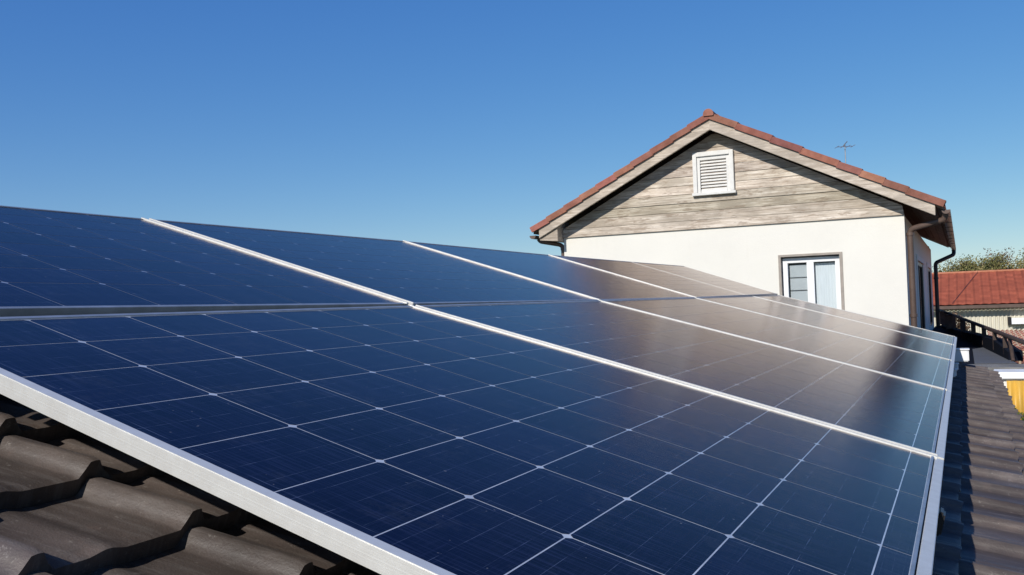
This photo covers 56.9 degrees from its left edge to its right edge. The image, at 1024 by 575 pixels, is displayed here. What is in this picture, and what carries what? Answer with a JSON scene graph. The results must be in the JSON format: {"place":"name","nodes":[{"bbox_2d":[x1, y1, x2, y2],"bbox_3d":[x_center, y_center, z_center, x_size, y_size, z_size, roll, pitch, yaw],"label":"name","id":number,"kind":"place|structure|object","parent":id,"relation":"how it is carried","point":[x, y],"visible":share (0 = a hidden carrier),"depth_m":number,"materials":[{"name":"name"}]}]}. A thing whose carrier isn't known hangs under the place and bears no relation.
{"place":"outdoors","nodes":[
{"label":"outdoors","id":0,"kind":"place"},
{"bbox_2d":[0,0,1023,272],"label":"sky","id":1,"kind":"structure","parent":0,"point":[465,123],"materials":[{"name":"blue"}]},
{"bbox_2d":[530,109,955,330],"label":"gabled house","id":2,"kind":"structure","parent":0,"point":[709,191],"depth_m":12.84,"materials":[{"name":"beige paint"}]},
{"bbox_2d":[782,256,841,309],"bbox_3d":[4.050,0.164,12.688,0.740,1.140,0.264,-3,-1,25],"label":"window","id":3,"kind":"structure","parent":2,"relation":"in","point":[816,280],"depth_m":12.60,"materials":[{"name":"white glass"}]},
{"bbox_2d":[836,141,853,162],"bbox_3d":[5.691,-2.072,16.124,0.396,0.817,0.251,-2,-1,-14],"label":"tv aerial","id":4,"kind":"object","parent":2,"relation":"on","point":[844,146],"visible":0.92,"depth_m":16.12,"materials":[{"name":"metal"}]},
{"bbox_2d":[916,254,924,328],"bbox_3d":[6.922,0.151,16.042,0.082,1.320,3.080,-3,-1,25],"label":"window","id":5,"kind":"structure","parent":2,"relation":"in","point":[919,270],"depth_m":16.04,"materials":[{"name":"white glass"}]},
{"bbox_2d":[926,263,932,329],"bbox_3d":[8.963,0.178,20.331,0.082,1.350,2.980,-3,-1,25],"label":"window","id":6,"kind":"structure","parent":2,"relation":"in","point":[928,265],"depth_m":20.33,"materials":[{"name":"white glass"}]},
{"bbox_2d":[932,269,1023,346],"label":"red roofed building","id":7,"kind":"structure","parent":0,"point":[994,299],"depth_m":36.28,"materials":[{"name":"tile"}]},
{"label":"ground","id":8,"kind":"structure","parent":0,"visible":0},
{"bbox_2d":[0,358,1023,574],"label":"tiled house","id":9,"kind":"structure","parent":8,"relation":"on","point":[74,501],"depth_m":1.50,"materials":[{"name":"brown tile"}]},
{"bbox_2d":[948,368,956,376],"bbox_3d":[3.018,0.584,6.480,0.062,0.054,0.112,-3,-1,25],"label":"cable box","id":10,"kind":"object","parent":9,"relation":"on","point":[954,372],"visible":0.42,"depth_m":6.43,"materials":[{"name":"grey metal"}]},
{"bbox_2d":[955,348,969,361],"bbox_3d":[3.839,0.576,8.083,0.132,0.107,0.172,-3,-1,25],"label":"cable box","id":11,"kind":"object","parent":9,"relation":"on","point":[961,354],"visible":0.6,"depth_m":8.01,"materials":[{"name":"white plastic"}]},
{"bbox_2d":[938,258,970,271],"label":"tree","id":12,"kind":"object","parent":8,"relation":"on","point":[952,268],"visible":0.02,"depth_m":88.39,"materials":[{"name":"green plant"}]},
{"bbox_2d":[940,312,970,330],"bbox_3d":[12.522,2.187,26.693,0.869,2.994,0.997,-3,-1,25],"label":"brown bush","id":13,"kind":"object","parent":8,"relation":"on","point":[958,324],"visible":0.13,"depth_m":26.61,"materials":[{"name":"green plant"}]},
{"bbox_2d":[939,254,996,271],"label":"tree","id":14,"kind":"object","parent":8,"relation":"on","point":[966,265],"visible":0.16,"depth_m":86.88,"materials":[{"name":"green plant"}]},
{"bbox_2d":[932,325,1022,363],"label":"flat roof","id":15,"kind":"structure","parent":8,"relation":"on","point":[984,353],"depth_m":12.59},
{"bbox_2d":[940,309,1023,361],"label":"metal railing","id":16,"kind":"object","parent":15,"relation":"on","point":[948,320],"visible":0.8,"depth_m":14.74,"materials":[{"name":"black metal"}]},
{"bbox_2d":[969,364,1023,370],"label":"coping ledge","id":17,"kind":"object","parent":8,"relation":"on","point":[991,367],"depth_m":10.32,"materials":[{"name":"grey concrete"}]},
{"bbox_2d":[973,251,1023,269],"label":"tree","id":18,"kind":"object","parent":8,"relation":"on","point":[992,263],"visible":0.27,"depth_m":87.98,"materials":[{"name":"green plant"}]},
{"bbox_2d":[983,247,1015,267],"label":"tree","id":19,"kind":"object","parent":8,"relation":"on","point":[1006,252],"visible":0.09,"depth_m":94.14,"materials":[{"name":"green plant"}]},
{"bbox_2d":[987,329,1023,363],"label":"terracotta lean to","id":20,"kind":"object","parent":8,"relation":"on","point":[1021,348],"visible":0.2,"depth_m":26.08,"materials":[{"name":"red tile"}]},
{"bbox_2d":[993,369,1023,387],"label":"courtyard wall","id":21,"kind":"structure","parent":8,"relation":"on","point":[1006,375],"depth_m":9.74,"materials":[{"name":"white paint"}]},
{"bbox_2d":[1007,381,1023,419],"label":"corrugated sheet","id":22,"kind":"object","parent":21,"relation":"attached to","point":[1016,390],"visible":0.51,"depth_m":9.66,"materials":[{"name":"yellow metal"}]},
{"bbox_2d":[1014,406,1023,420],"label":"climbing vine","id":23,"kind":"object","parent":22,"relation":"attached to","point":[1019,413],"visible":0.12,"depth_m":9.61,"materials":[{"name":"green plant"}]},
{"bbox_2d":[1012,248,1023,264],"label":"tree","id":24,"kind":"object","parent":8,"relation":"on","point":[1019,256],"visible":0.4,"depth_m":91.45,"materials":[{"name":"green plant"}]},
{"bbox_3d":[1.126,0.261,5.167,0.050,0.170,7.700,-3,-1,25],"label":"rail","id":25,"kind":"object","parent":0,"visible":0},
{"bbox_2d":[0,305,943,574],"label":"solar panel","id":26,"kind":"object","parent":25,"relation":"on","point":[410,439],"visible":1,"depth_m":1.53,"materials":[{"name":"glass"}]},
{"bbox_2d":[936,507,945,535],"bbox_3d":[0.841,0.461,1.863,0.024,0.048,0.050,-3,-1,25],"label":"end clamp","id":27,"kind":"object","parent":26,"relation":"attached to","point":[941,516],"visible":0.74,"depth_m":1.84,"materials":[{"name":"black metal"}]},
{"bbox_2d":[416,300,950,459],"bbox_3d":[0.751,0.253,3.403,1.472,0.456,1.835,-3,-1,25],"label":"solar panel","id":28,"kind":"object","parent":25,"relation":"on","point":[900,411],"visible":0.84,"depth_m":3.14,"materials":[{"name":"glass"}]},
{"bbox_2d":[602,297,953,390],"bbox_3d":[1.502,0.258,4.980,1.472,0.456,2.010,-3,-1,25],"label":"solar panel","id":29,"kind":"object","parent":25,"relation":"attached to","point":[921,367],"visible":0.89,"depth_m":4.80,"materials":[{"name":"glass"}]},
{"bbox_2d":[699,296,955,360],"bbox_3d":[2.250,0.262,6.553,1.472,0.456,2.014,-3,-1,25],"label":"solar panel","id":30,"kind":"object","parent":25,"relation":"on","point":[852,327],"visible":0.85,"depth_m":6.48,"materials":[{"name":"glass"}]},
{"bbox_2d":[756,295,956,345],"bbox_3d":[2.942,0.267,8.009,1.472,0.456,1.596,-3,-1,25],"label":"solar panel","id":31,"kind":"object","parent":25,"relation":"on","point":[929,334],"visible":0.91,"depth_m":7.98,"materials":[{"name":"glass"}]},
{"bbox_3d":[0.582,0.094,5.537,0.051,0.165,7.900,-3,-1,25],"label":"rail","id":32,"kind":"object","parent":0,"visible":0},
{"bbox_2d":[0,205,408,316],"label":"solar panel","id":33,"kind":"object","parent":32,"relation":"on","point":[54,262],"visible":0.88,"depth_m":2.50,"materials":[{"name":"glass"}]},
{"bbox_3d":[0.126,-0.049,5.810,0.051,0.174,8.000,-3,-1,25],"label":"rail","id":34,"kind":"object","parent":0,"visible":0},
{"bbox_2d":[149,218,599,305],"bbox_3d":[-0.454,-0.083,3.914,1.082,0.375,1.749,-3,-1,25],"label":"solar panel","id":35,"kind":"object","parent":34,"relation":"on","point":[410,273],"visible":0.84,"depth_m":3.73,"materials":[{"name":"glass"}]},
{"bbox_2d":[404,240,694,299],"bbox_3d":[0.314,-0.078,5.524,1.084,0.376,1.820,-3,-1,25],"label":"solar panel","id":36,"kind":"object","parent":34,"relation":"on","point":[597,283],"visible":0.77,"depth_m":5.37,"materials":[{"name":"glass"}]},
{"bbox_2d":[549,254,746,297],"bbox_3d":[1.105,-0.067,7.144,1.048,0.363,1.845,-3,-1,25],"label":"solar panel","id":37,"kind":"object","parent":34,"relation":"on","point":[667,280],"visible":0.83,"depth_m":7.03,"materials":[{"name":"glass"}]},
{"bbox_2d":[633,262,777,295],"bbox_3d":[1.838,-0.068,8.730,1.039,0.359,1.902,-3,-1,25],"label":"solar panel","id":38,"kind":"object","parent":34,"relation":"on","point":[710,279],"visible":0.86,"depth_m":8.57,"materials":[{"name":"glass"}]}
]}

